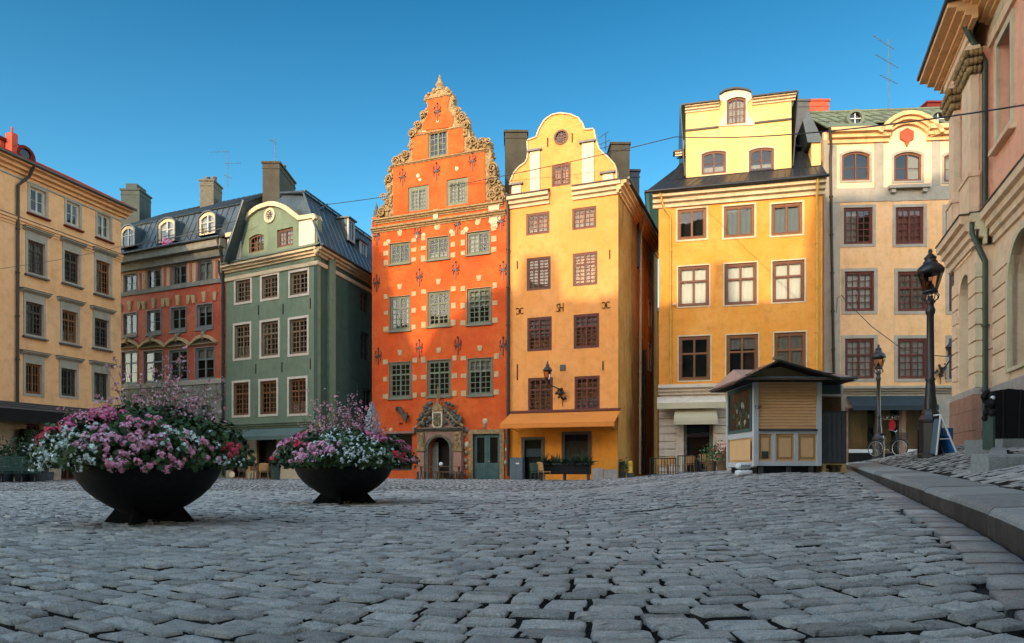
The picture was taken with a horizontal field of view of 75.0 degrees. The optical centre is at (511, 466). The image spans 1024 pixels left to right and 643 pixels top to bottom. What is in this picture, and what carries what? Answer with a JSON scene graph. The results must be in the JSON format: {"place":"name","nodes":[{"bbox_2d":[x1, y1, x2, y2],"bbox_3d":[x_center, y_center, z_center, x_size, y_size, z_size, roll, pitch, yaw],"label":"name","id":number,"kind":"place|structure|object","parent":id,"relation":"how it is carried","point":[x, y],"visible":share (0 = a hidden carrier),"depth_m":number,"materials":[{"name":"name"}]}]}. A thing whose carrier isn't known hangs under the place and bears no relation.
{"place":"outdoors","nodes":[
{"label":"outdoors","id":0,"kind":"place"},
{"bbox_2d":[0,0,944,307],"label":"sky","id":1,"kind":"structure","parent":0,"point":[105,95],"materials":[{"name":"blue"}]},
{"bbox_2d":[0,469,1023,642],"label":"square paving","id":2,"kind":"structure","parent":0,"point":[728,556],"depth_m":4.63,"materials":[{"name":"stone"}]},
{"bbox_2d":[0,456,37,482],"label":"park bench","id":3,"kind":"object","parent":2,"relation":"on","point":[11,462],"visible":0.69,"depth_m":31.00,"materials":[{"name":"green wood"}]},
{"bbox_2d":[71,466,220,524],"bbox_3d":[-4.750,0.375,8.750,1.731,0.770,1.731,0,0,0],"label":"planter","id":4,"kind":"object","parent":2,"relation":"on","point":[134,496],"visible":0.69,"depth_m":8.24,"materials":[{"name":"black metal"}]},
{"bbox_2d":[22,400,257,472],"bbox_3d":[-4.691,-0.380,8.729,2.636,0.928,2.678,0,0,0],"label":"foliage plant","id":5,"kind":"object","parent":4,"relation":"in","point":[218,434],"visible":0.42,"depth_m":8.10,"materials":[{"name":"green plant"}]},
{"bbox_2d":[30,420,107,461],"bbox_3d":[-5.191,-0.292,7.754,1.098,0.518,0.443,0,0,18],"label":"petunia","id":6,"kind":"object","parent":5,"relation":"on","point":[63,433],"visible":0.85,"depth_m":7.67,"materials":[{"name":"white plant"}]},
{"bbox_2d":[50,428,130,471],"bbox_3d":[-4.809,-0.190,7.597,0.957,0.523,0.317,0,0,0],"label":"petunia","id":7,"kind":"object","parent":5,"relation":"in","point":[87,456],"visible":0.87,"depth_m":7.53,"materials":[{"name":"white plant"}]},
{"bbox_2d":[72,422,150,458],"bbox_3d":[-4.584,-0.294,7.687,0.799,0.452,0.452,0,0,0],"label":"geranium","id":8,"kind":"object","parent":5,"relation":"in","point":[115,438],"visible":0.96,"depth_m":7.59,"materials":[{"name":"pink plant"}]},
{"bbox_2d":[120,412,175,438],"bbox_3d":[-4.345,-0.451,7.913,0.460,0.384,0.534,0,0,31],"label":"geranium","id":9,"kind":"object","parent":5,"relation":"in","point":[139,424],"visible":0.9,"depth_m":7.83,"materials":[{"name":"pink plant"}]},
{"bbox_2d":[116,449,187,473],"bbox_3d":[-4.143,-0.055,7.700,0.762,0.300,0.285,0,0,-39],"label":"geranium","id":10,"kind":"object","parent":5,"relation":"attached to","point":[150,466],"visible":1,"depth_m":7.69,"materials":[{"name":"pink plant"}]},
{"bbox_2d":[113,345,219,422],"bbox_3d":[-4.557,-0.987,8.829,0.888,1.297,0.977,0,0,28],"label":"gaura","id":11,"kind":"object","parent":5,"relation":"on","point":[176,389],"visible":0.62,"depth_m":8.76,"materials":[{"name":"pink plant"}]},
{"bbox_2d":[135,422,220,452],"bbox_3d":[-3.973,-0.321,7.981,0.391,0.415,0.924,0,0,44],"label":"petunia","id":12,"kind":"object","parent":5,"relation":"on","point":[174,438],"visible":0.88,"depth_m":7.94,"materials":[{"name":"white plant"}]},
{"bbox_2d":[141,355,227,432],"bbox_3d":[-4.290,-0.922,8.658,1.113,1.167,0.935,0,0,-26],"label":"gaura","id":13,"kind":"object","parent":5,"relation":"on","point":[194,405],"visible":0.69,"depth_m":8.79,"materials":[{"name":"pink plant"}]},
{"bbox_2d":[295,466,391,504],"bbox_3d":[-3.345,0.375,13.300,1.890,0.770,1.890,0,0,0],"label":"planter","id":14,"kind":"object","parent":2,"relation":"on","point":[339,486],"visible":0.84,"depth_m":12.71,"materials":[{"name":"black metal"}]},
{"bbox_2d":[268,426,419,469],"bbox_3d":[-3.275,-0.366,13.264,2.877,0.891,2.921,0,0,0],"label":"foliage plant","id":15,"kind":"object","parent":14,"relation":"in","point":[284,453],"visible":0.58,"depth_m":12.47,"materials":[{"name":"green plant"}]},
{"bbox_2d":[305,383,369,433],"bbox_3d":[-3.457,-0.989,13.239,1.163,1.334,1.134,0,0,0],"label":"gaura","id":16,"kind":"object","parent":15,"relation":"on","point":[338,411],"visible":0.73,"depth_m":13.26,"materials":[{"name":"pink plant"}]},
{"bbox_2d":[320,440,398,469],"bbox_3d":[-2.736,-0.216,12.269,1.514,0.558,0.430,0,0,-36],"label":"petunia","id":17,"kind":"object","parent":15,"relation":"in","point":[351,454],"visible":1,"depth_m":12.15,"materials":[{"name":"white plant"}]},
{"bbox_2d":[539,463,591,480],"bbox_3d":[2.681,0.300,34.038,2.735,0.900,0.580,0,0,18],"label":"plant trough","id":18,"kind":"object","parent":2,"relation":"on","point":[563,469],"visible":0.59,"depth_m":33.75,"materials":[{"name":"black metal"}]},
{"bbox_2d":[815,464,845,471],"bbox_3d":[8.989,0.056,18.990,0.668,0.260,0.780,0,0,0],"label":"pallet","id":19,"kind":"object","parent":2,"relation":"on","point":[837,468],"visible":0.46,"depth_m":18.68,"materials":[{"name":"brown wood"}]},
{"bbox_2d":[822,411,847,463],"bbox_3d":[9.014,-0.814,19.025,0.727,1.476,0.790,0,0,0],"label":"slatted cabinet","id":20,"kind":"object","parent":19,"relation":"on","point":[833,437],"visible":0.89,"depth_m":18.65,"materials":[{"name":"grey wood"}]},
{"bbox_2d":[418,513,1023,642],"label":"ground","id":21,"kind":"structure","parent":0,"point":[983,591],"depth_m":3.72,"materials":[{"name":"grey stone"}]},
{"bbox_2d":[0,127,136,480],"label":"ochre house","id":22,"kind":"structure","parent":21,"relation":"on","point":[60,333],"depth_m":35.88,"materials":[{"name":"beige paint"}]},
{"bbox_2d":[19,349,51,397],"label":"window","id":23,"kind":"structure","parent":22,"relation":"in","point":[31,372],"depth_m":35.03,"materials":[{"name":"brown paint"}]},
{"bbox_2d":[20,287,52,340],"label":"window","id":24,"kind":"structure","parent":22,"relation":"in","point":[32,313],"depth_m":34.95,"materials":[{"name":"paint"}]},
{"bbox_2d":[26,182,50,221],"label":"window","id":25,"kind":"structure","parent":22,"relation":"in","point":[35,197],"depth_m":35.42,"materials":[{"name":"white paint"}]},
{"bbox_2d":[22,224,54,280],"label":"window","id":26,"kind":"structure","parent":22,"relation":"in","point":[33,250],"depth_m":35.01,"materials":[{"name":"glass"}]},
{"bbox_2d":[55,355,85,399],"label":"window","id":27,"kind":"structure","parent":22,"relation":"in","point":[66,376],"depth_m":36.98,"materials":[{"name":"paint"}]},
{"bbox_2d":[56,296,85,347],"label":"window","id":28,"kind":"structure","parent":22,"relation":"in","point":[67,319],"depth_m":36.97,"materials":[{"name":"brown paint"}]},
{"bbox_2d":[63,198,84,232],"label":"window","id":29,"kind":"structure","parent":22,"relation":"in","point":[70,209],"depth_m":37.34,"materials":[{"name":"grey glass"}]},
{"bbox_2d":[60,236,87,289],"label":"window","id":30,"kind":"structure","parent":22,"relation":"in","point":[69,266],"depth_m":37.13,"materials":[{"name":"paint"}]},
{"bbox_2d":[89,360,115,402],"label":"window","id":31,"kind":"structure","parent":22,"relation":"in","point":[98,379],"depth_m":38.78,"materials":[{"name":"paint"}]},
{"bbox_2d":[89,305,116,352],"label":"window","id":32,"kind":"structure","parent":22,"relation":"in","point":[99,326],"depth_m":38.99,"materials":[{"name":"paint"}]},
{"bbox_2d":[92,246,117,299],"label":"window","id":33,"kind":"structure","parent":22,"relation":"in","point":[101,269],"depth_m":38.96,"materials":[{"name":"glass"}]},
{"bbox_2d":[119,176,262,477],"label":"red house","id":34,"kind":"structure","parent":21,"relation":"on","point":[173,298],"depth_m":44.14,"materials":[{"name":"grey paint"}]},
{"bbox_2d":[121,336,138,384],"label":"window","id":35,"kind":"structure","parent":34,"relation":"in","point":[130,359],"depth_m":45.66,"materials":[{"name":"white glass"}]},
{"bbox_2d":[121,301,140,338],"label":"window","id":36,"kind":"structure","parent":34,"relation":"in","point":[130,319],"depth_m":45.71,"materials":[{"name":"grey glass"}]},
{"bbox_2d":[137,335,163,382],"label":"window","id":37,"kind":"structure","parent":34,"relation":"in","point":[154,357],"depth_m":44.81,"materials":[{"name":"white glass"}]},
{"bbox_2d":[141,298,164,337],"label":"window","id":38,"kind":"structure","parent":34,"relation":"in","point":[154,317],"depth_m":44.80,"materials":[{"name":"grey glass"}]},
{"bbox_2d":[163,334,190,381],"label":"window","id":39,"kind":"structure","parent":34,"relation":"in","point":[176,341],"depth_m":43.98,"materials":[{"name":"grey paint"}]},
{"bbox_2d":[165,295,190,335],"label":"window","id":40,"kind":"structure","parent":34,"relation":"in","point":[179,315],"depth_m":43.91,"materials":[{"name":"grey glass"}]},
{"bbox_2d":[189,331,217,379],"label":"window","id":41,"kind":"structure","parent":34,"relation":"in","point":[205,356],"depth_m":43.00,"materials":[{"name":"black glass"}]},
{"bbox_2d":[190,291,217,332],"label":"window","id":42,"kind":"structure","parent":34,"relation":"in","point":[205,312],"depth_m":42.99,"materials":[{"name":"grey glass"}]},
{"bbox_2d":[218,161,371,478],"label":"green house","id":43,"kind":"structure","parent":21,"relation":"on","point":[296,268],"depth_m":40.63,"materials":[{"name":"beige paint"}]},
{"bbox_2d":[232,379,250,417],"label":"window","id":44,"kind":"structure","parent":43,"relation":"in","point":[242,390],"depth_m":41.70,"materials":[{"name":"brown paint"}]},
{"bbox_2d":[233,321,251,360],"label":"window","id":45,"kind":"structure","parent":43,"relation":"in","point":[243,332],"depth_m":41.66,"materials":[{"name":"beige paint"}]},
{"bbox_2d":[234,277,251,305],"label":"window","id":46,"kind":"structure","parent":43,"relation":"in","point":[244,288],"depth_m":41.62,"materials":[{"name":"beige paint"}]},
{"bbox_2d":[257,440,276,477],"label":"shop door","id":47,"kind":"structure","parent":43,"relation":"in","point":[268,447],"depth_m":40.85,"materials":[{"name":"orange paint"}]},
{"bbox_2d":[258,378,277,416],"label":"window","id":48,"kind":"structure","parent":43,"relation":"in","point":[269,387],"depth_m":40.62,"materials":[{"name":"brown paint"}]},
{"bbox_2d":[260,272,278,301],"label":"window","id":49,"kind":"structure","parent":43,"relation":"in","point":[271,283],"depth_m":40.58,"materials":[{"name":"beige paint"}]},
{"bbox_2d":[259,318,279,358],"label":"window","id":50,"kind":"structure","parent":43,"relation":"in","point":[271,330],"depth_m":40.58,"materials":[{"name":"glass"}]},
{"bbox_2d":[287,375,307,415],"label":"window","id":51,"kind":"structure","parent":43,"relation":"in","point":[299,396],"depth_m":39.48,"materials":[{"name":"brown paint"}]},
{"bbox_2d":[288,315,308,356],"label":"window","id":52,"kind":"structure","parent":43,"relation":"in","point":[299,327],"depth_m":39.51,"materials":[{"name":"beige paint"}]},
{"bbox_2d":[288,267,309,297],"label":"window","id":53,"kind":"structure","parent":43,"relation":"in","point":[300,280],"depth_m":39.41,"materials":[{"name":"white glass"}]},
{"bbox_2d":[370,74,509,478],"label":"orange house","id":54,"kind":"structure","parent":21,"relation":"on","point":[440,318],"depth_m":39.30,"materials":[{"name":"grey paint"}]},
{"bbox_2d":[383,284,415,332],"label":"window","id":55,"kind":"structure","parent":54,"relation":"in","point":[399,307],"depth_m":40.52,"materials":[{"name":"grey glass"}]},
{"bbox_2d":[383,230,416,265],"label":"window","id":56,"kind":"structure","parent":54,"relation":"in","point":[399,254],"depth_m":40.50,"materials":[{"name":"grey glass"}]},
{"bbox_2d":[383,350,416,399],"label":"window","id":57,"kind":"structure","parent":54,"relation":"in","point":[400,373],"depth_m":40.52,"materials":[{"name":"grey paint"}]},
{"bbox_2d":[408,185,428,211],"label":"window","id":58,"kind":"structure","parent":54,"relation":"in","point":[418,197],"depth_m":39.97,"materials":[{"name":"grey glass"}]},
{"bbox_2d":[421,224,455,261],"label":"window","id":59,"kind":"structure","parent":54,"relation":"in","point":[437,248],"depth_m":39.61,"materials":[{"name":"grey glass"}]},
{"bbox_2d":[421,279,455,328],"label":"window","id":60,"kind":"structure","parent":54,"relation":"in","point":[438,303],"depth_m":39.65,"materials":[{"name":"grey glass"}]},
{"bbox_2d":[421,347,456,398],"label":"window","id":61,"kind":"structure","parent":54,"relation":"in","point":[439,371],"depth_m":39.68,"materials":[{"name":"grey paint"}]},
{"bbox_2d":[447,177,470,205],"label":"window","id":62,"kind":"structure","parent":54,"relation":"in","point":[457,194],"depth_m":39.08,"materials":[{"name":"grey glass"}]},
{"bbox_2d":[461,219,496,256],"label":"window","id":63,"kind":"structure","parent":54,"relation":"in","point":[478,242],"depth_m":38.70,"materials":[{"name":"grey glass"}]},
{"bbox_2d":[460,275,497,326],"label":"window","id":64,"kind":"structure","parent":54,"relation":"in","point":[479,300],"depth_m":38.69,"materials":[{"name":"grey glass"}]},
{"bbox_2d":[461,345,498,396],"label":"window","id":65,"kind":"structure","parent":54,"relation":"in","point":[479,371],"depth_m":38.70,"materials":[{"name":"grey paint"}]},
{"bbox_2d":[474,434,499,478],"bbox_3d":[-1.386,-0.457,38.565,1.675,2.814,0.300,0,0,20],"label":"double door","id":66,"kind":"structure","parent":54,"relation":"in","point":[486,446],"depth_m":38.52,"materials":[{"name":"teal paint"}]},
{"bbox_2d":[328,104,1023,204],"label":"overhead cable","id":67,"kind":"object","parent":54,"relation":"attached to","point":[763,136],"visible":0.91,"depth_m":23.75,"materials":[{"name":"black metal"}]},
{"bbox_2d":[500,112,658,479],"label":"apricot house","id":68,"kind":"structure","parent":21,"relation":"on","point":[584,245],"depth_m":36.99,"materials":[{"name":"yellow paint"}]},
{"bbox_2d":[521,437,543,479],"bbox_3d":[1.229,-0.399,37.560,1.358,2.499,0.430,0,0,20],"label":"shop door","id":69,"kind":"structure","parent":68,"relation":"in","point":[531,447],"depth_m":37.66,"materials":[{"name":"glass"}]},
{"bbox_2d":[526,211,549,235],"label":"window","id":70,"kind":"structure","parent":68,"relation":"in","point":[530,230],"depth_m":37.39,"materials":[{"name":"orange paint"}]},
{"bbox_2d":[527,256,550,290],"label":"window","id":71,"kind":"structure","parent":68,"relation":"in","point":[538,269],"depth_m":37.38,"materials":[{"name":"brown glass"}]},
{"bbox_2d":[527,316,551,351],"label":"window","id":72,"kind":"structure","parent":68,"relation":"in","point":[539,326],"depth_m":37.39,"materials":[{"name":"paint"}]},
{"bbox_2d":[528,377,552,410],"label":"window","id":73,"kind":"structure","parent":68,"relation":"in","point":[530,380],"depth_m":37.35,"materials":[{"name":"paint"}]},
{"bbox_2d":[562,431,590,461],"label":"shop window","id":74,"kind":"structure","parent":68,"relation":"in","point":[579,442],"depth_m":36.70,"materials":[{"name":"glass"}]},
{"bbox_2d":[573,251,597,286],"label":"window","id":75,"kind":"structure","parent":68,"relation":"in","point":[595,253],"depth_m":36.40,"materials":[{"name":"orange paint"}]},
{"bbox_2d":[574,313,598,348],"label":"window","id":76,"kind":"structure","parent":68,"relation":"in","point":[581,321],"depth_m":36.40,"materials":[{"name":"paint"}]},
{"bbox_2d":[575,375,599,408],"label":"window","id":77,"kind":"structure","parent":68,"relation":"in","point":[591,403],"depth_m":36.38,"materials":[{"name":"paint"}]},
{"bbox_2d":[644,87,829,473],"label":"amber house","id":78,"kind":"structure","parent":21,"relation":"on","point":[738,222],"depth_m":37.30,"materials":[{"name":"yellow paint"}]},
{"bbox_2d":[676,205,707,241],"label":"window","id":79,"kind":"structure","parent":78,"relation":"in","point":[691,223],"depth_m":37.79,"materials":[{"name":"glass"}]},
{"bbox_2d":[677,263,710,307],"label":"window","id":80,"kind":"structure","parent":78,"relation":"in","point":[693,281],"depth_m":37.68,"materials":[{"name":"white glass"}]},
{"bbox_2d":[677,334,711,381],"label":"window","id":81,"kind":"structure","parent":78,"relation":"in","point":[694,353],"depth_m":38.13,"materials":[{"name":"brown paint"}]},
{"bbox_2d":[684,424,712,471],"bbox_3d":[10.526,-0.946,37.757,1.594,3.192,0.400,0,0,13],"label":"shop door","id":82,"kind":"structure","parent":78,"relation":"in","point":[696,436],"depth_m":37.87,"materials":[{"name":"glass"}]},
{"bbox_2d":[700,149,727,175],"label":"window","id":83,"kind":"structure","parent":78,"relation":"in","point":[717,157],"depth_m":38.33,"materials":[{"name":"grey glass"}]},
{"bbox_2d":[726,96,746,125],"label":"window","id":84,"kind":"structure","parent":78,"relation":"in","point":[736,108],"depth_m":37.97,"materials":[{"name":"white glass"}]},
{"bbox_2d":[722,202,755,239],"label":"window","id":85,"kind":"structure","parent":78,"relation":"in","point":[738,222],"depth_m":37.13,"materials":[{"name":"grey glass"}]},
{"bbox_2d":[723,261,757,306],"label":"window","id":86,"kind":"structure","parent":78,"relation":"in","point":[740,281],"depth_m":37.14,"materials":[{"name":"white glass"}]},
{"bbox_2d":[725,332,759,376],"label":"window","id":87,"kind":"structure","parent":78,"relation":"in","point":[742,352],"depth_m":37.19,"materials":[{"name":"black glass"}]},
{"bbox_2d":[747,146,775,171],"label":"window","id":88,"kind":"structure","parent":78,"relation":"in","point":[763,153],"depth_m":37.74,"materials":[{"name":"orange paint"}]},
{"bbox_2d":[769,200,803,237],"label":"window","id":89,"kind":"structure","parent":78,"relation":"in","point":[785,220],"depth_m":36.56,"materials":[{"name":"brown paint"}]},
{"bbox_2d":[771,258,805,303],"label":"window","id":90,"kind":"structure","parent":78,"relation":"in","point":[787,277],"depth_m":36.57,"materials":[{"name":"white glass"}]},
{"bbox_2d":[773,330,806,366],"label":"window","id":91,"kind":"structure","parent":78,"relation":"in","point":[793,346],"depth_m":36.53,"materials":[{"name":"brown paint"}]},
{"bbox_2d":[709,356,858,473],"bbox_3d":[7.769,-1.336,19.485,3.624,3.212,3.330,0,0,0],"label":"kiosk","id":92,"kind":"object","parent":21,"relation":"on","point":[776,408],"visible":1,"depth_m":18.52,"materials":[{"name":"blue paint"}]},
{"bbox_2d":[728,384,751,434],"bbox_3d":[6.729,-1.646,19.675,0.086,1.329,2.050,0,0,0],"label":"side window","id":93,"kind":"structure","parent":92,"relation":"in","point":[740,399],"depth_m":19.59,"materials":[{"name":"teal paint"}]},
{"bbox_2d":[809,99,970,462],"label":"peach house","id":94,"kind":"structure","parent":21,"relation":"on","point":[885,199],"depth_m":38.27,"materials":[{"name":"beige paint"}]},
{"bbox_2d":[840,149,871,182],"bbox_3d":[19.798,-17.275,38.731,1.800,1.900,0.780,0,0,4],"label":"window","id":95,"kind":"structure","parent":94,"relation":"in","point":[854,166],"depth_m":38.47,"materials":[{"name":"orange paint"}]},
{"bbox_2d":[841,204,875,246],"bbox_3d":[19.921,-13.826,38.722,1.934,2.418,0.780,0,0,4],"label":"window","id":96,"kind":"structure","parent":94,"relation":"in","point":[856,220],"depth_m":38.42,"materials":[{"name":"paint"}]},
{"bbox_2d":[842,268,877,314],"bbox_3d":[20.001,-10.067,38.716,1.994,2.646,0.780,0,0,4],"label":"window","id":97,"kind":"structure","parent":94,"relation":"in","point":[860,289],"depth_m":38.40,"materials":[{"name":"paint"}]},
{"bbox_2d":[842,335,877,381],"bbox_3d":[20.001,-6.200,38.716,1.994,2.677,0.780,0,0,4],"label":"window","id":98,"kind":"structure","parent":94,"relation":"in","point":[857,361],"depth_m":38.43,"materials":[{"name":"paint"}]},
{"bbox_2d":[892,150,923,183],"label":"window","id":99,"kind":"structure","parent":94,"relation":"in","point":[906,167],"depth_m":38.26,"materials":[{"name":"orange paint"}]},
{"bbox_2d":[893,204,926,246],"bbox_3d":[22.765,-13.769,38.519,1.878,2.438,0.780,0,0,4],"label":"window","id":100,"kind":"structure","parent":94,"relation":"in","point":[907,222],"depth_m":38.22,"materials":[{"name":"paint"}]},
{"bbox_2d":[894,335,925,381],"bbox_3d":[22.914,-6.166,38.508,1.977,2.665,0.780,0,0,4],"label":"window","id":101,"kind":"structure","parent":94,"relation":"in","point":[909,366],"depth_m":38.23,"materials":[{"name":"paint"}]},
{"bbox_2d":[894,268,930,314],"bbox_3d":[22.914,-10.012,38.508,1.977,2.633,0.780,0,0,4],"label":"window","id":102,"kind":"structure","parent":94,"relation":"in","point":[908,291],"depth_m":38.24,"materials":[{"name":"glass"}]},
{"bbox_2d":[840,469,1023,621],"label":"gutter","id":103,"kind":"object","parent":21,"relation":"on","point":[1003,573],"visible":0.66,"depth_m":4.95,"materials":[{"name":"stone"}]},
{"bbox_2d":[846,462,1023,560],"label":"kerb","id":104,"kind":"structure","parent":21,"relation":"on","point":[993,513],"depth_m":7.36,"materials":[{"name":"stone"}]},
{"bbox_2d":[917,0,1023,444],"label":"palace","id":105,"kind":"structure","parent":21,"relation":"on","point":[973,60],"depth_m":21.06,"materials":[{"name":"beige paint"}]},
{"bbox_2d":[988,7,1015,156],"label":"window","id":106,"kind":"structure","parent":105,"relation":"in","point":[999,140],"depth_m":19.73,"materials":[{"name":"brown glass"}]},
{"bbox_2d":[860,445,1023,490],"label":"pavement paving","id":107,"kind":"structure","parent":0,"point":[957,464],"depth_m":13.38,"materials":[{"name":"stone"}]},
{"bbox_2d":[871,344,885,459],"bbox_3d":[18.130,-3.180,33.000,0.670,5.714,0.670,0,0,0],"label":"street lamp","id":108,"kind":"object","parent":107,"relation":"on","point":[878,354],"visible":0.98,"depth_m":32.91,"materials":[{"name":"black metal"}]},
{"bbox_2d":[916,249,944,457],"bbox_3d":[11.410,-3.081,18.200,0.670,5.714,0.670,0,0,0],"label":"street lamp","id":109,"kind":"object","parent":107,"relation":"on","point":[931,266],"visible":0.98,"depth_m":18.11,"materials":[{"name":"black metal"}]},
{"bbox_2d":[930,414,956,454],"bbox_3d":[11.501,-0.841,17.850,0.530,1.104,0.540,0,0,0],"label":"trestle sign","id":110,"kind":"object","parent":107,"relation":"on","point":[947,445],"visible":0.92,"depth_m":17.76,"materials":[{"name":"white paint"}]},
{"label":"pavement bed","id":111,"kind":"structure","parent":0,"visible":0},
{"bbox_2d":[964,439,1023,472],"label":"stone steps","id":112,"kind":"structure","parent":111,"relation":"on","point":[997,456],"depth_m":10.93,"materials":[{"name":"stone"}]},
{"bbox_2d":[980,389,1023,448],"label":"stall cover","id":113,"kind":"object","parent":112,"relation":"on","point":[1002,415],"visible":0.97,"depth_m":13.20,"materials":[{"name":"black fabric"}]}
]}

